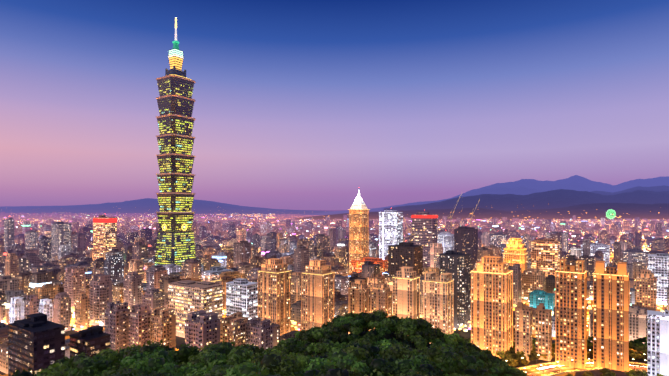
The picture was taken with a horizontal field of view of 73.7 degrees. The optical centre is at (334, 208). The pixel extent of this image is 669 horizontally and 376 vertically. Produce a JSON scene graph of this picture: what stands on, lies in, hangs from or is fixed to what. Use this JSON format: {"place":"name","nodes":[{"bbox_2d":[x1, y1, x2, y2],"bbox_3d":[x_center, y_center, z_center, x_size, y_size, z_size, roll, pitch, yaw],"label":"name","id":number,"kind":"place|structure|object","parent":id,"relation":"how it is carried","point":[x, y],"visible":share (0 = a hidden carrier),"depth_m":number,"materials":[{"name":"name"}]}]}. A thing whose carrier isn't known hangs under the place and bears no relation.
{"place":"outdoors","nodes":[
{"label":"outdoors","id":0,"kind":"place"},
{"bbox_2d":[0,198,332,213],"bbox_3d":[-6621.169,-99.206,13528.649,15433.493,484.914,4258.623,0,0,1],"label":"mountain range","id":1,"kind":"structure","parent":0,"point":[148,205],"depth_m":12884.15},
{"bbox_2d":[0,210,666,375],"bbox_3d":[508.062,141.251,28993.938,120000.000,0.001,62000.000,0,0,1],"label":"ground","id":2,"kind":"structure","parent":0,"point":[460,332],"depth_m":505.63,"materials":[{"name":"brown"}]},
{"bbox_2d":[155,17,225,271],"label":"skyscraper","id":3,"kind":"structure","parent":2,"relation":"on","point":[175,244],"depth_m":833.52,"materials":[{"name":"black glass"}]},
{"bbox_2d":[0,195,668,375],"bbox_3d":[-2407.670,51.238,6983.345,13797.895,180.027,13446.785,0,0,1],"label":"city buildings","id":4,"kind":"structure","parent":2,"relation":"on","point":[109,290],"depth_m":580.57,"materials":[{"name":"brown concrete"}]},
{"bbox_2d":[1,213,668,333],"bbox_3d":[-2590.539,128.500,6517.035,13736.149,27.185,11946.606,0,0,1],"label":"city lamps","id":5,"kind":"object","parent":2,"relation":"on","point":[294,323],"visible":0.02,"depth_m":695.81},
{"bbox_2d":[2,194,668,308],"bbox_3d":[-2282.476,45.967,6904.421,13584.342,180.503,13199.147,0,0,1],"label":"city lights and signs","id":6,"kind":"object","parent":2,"relation":"on","point":[105,220],"visible":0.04,"depth_m":947.48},
{"bbox_2d":[519,360,646,375],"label":"road surface","id":7,"kind":"object","parent":2,"relation":"on","point":[549,369],"visible":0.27,"depth_m":394.71,"materials":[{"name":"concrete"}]},
{"bbox_2d":[516,359,646,375],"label":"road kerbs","id":8,"kind":"structure","parent":7,"relation":"on","point":[570,371],"depth_m":394.35,"materials":[{"name":"orange stone"}]},
{"bbox_2d":[504,349,645,375],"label":"street lamps","id":9,"kind":"object","parent":8,"relation":"on","point":[574,363],"visible":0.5,"depth_m":389.21,"materials":[{"name":"yellow metal"}]},
{"bbox_2d":[606,210,615,218],"bbox_3d":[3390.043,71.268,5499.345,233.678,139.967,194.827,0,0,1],"label":"ferris wheel","id":10,"kind":"object","parent":2,"relation":"on","point":[608,216],"depth_m":5469.44,"materials":[{"name":"green metal"}]},
{"bbox_2d":[0,0,668,209],"label":"sky","id":11,"kind":"structure","parent":0,"point":[299,104],"materials":[{"name":"blue"}]},
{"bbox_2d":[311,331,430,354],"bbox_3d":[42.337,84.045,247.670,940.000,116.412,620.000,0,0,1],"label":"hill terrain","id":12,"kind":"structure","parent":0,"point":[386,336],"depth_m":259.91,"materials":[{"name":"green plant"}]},
{"bbox_2d":[11,309,667,375],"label":"forest","id":13,"kind":"object","parent":12,"relation":"on","point":[202,367],"depth_m":133.41,"materials":[{"name":"green plant"}]},
{"bbox_2d":[278,203,668,220],"bbox_3d":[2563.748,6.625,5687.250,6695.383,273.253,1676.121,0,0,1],"label":"mountain range","id":14,"kind":"structure","parent":0,"point":[623,211],"depth_m":5849.83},
{"bbox_2d":[300,175,668,214],"bbox_3d":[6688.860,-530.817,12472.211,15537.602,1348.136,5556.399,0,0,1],"label":"mountain range","id":15,"kind":"structure","parent":0,"point":[531,186],"depth_m":13611.52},
{"bbox_2d":[384,189,668,210],"bbox_3d":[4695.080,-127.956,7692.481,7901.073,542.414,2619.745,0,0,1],"label":"mountain range","id":16,"kind":"structure","parent":0,"point":[558,198],"depth_m":7647.24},
{"bbox_2d":[591,185,668,194],"bbox_3d":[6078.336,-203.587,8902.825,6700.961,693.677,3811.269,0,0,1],"label":"mountain range","id":17,"kind":"structure","parent":0,"point":[659,188],"depth_m":9757.19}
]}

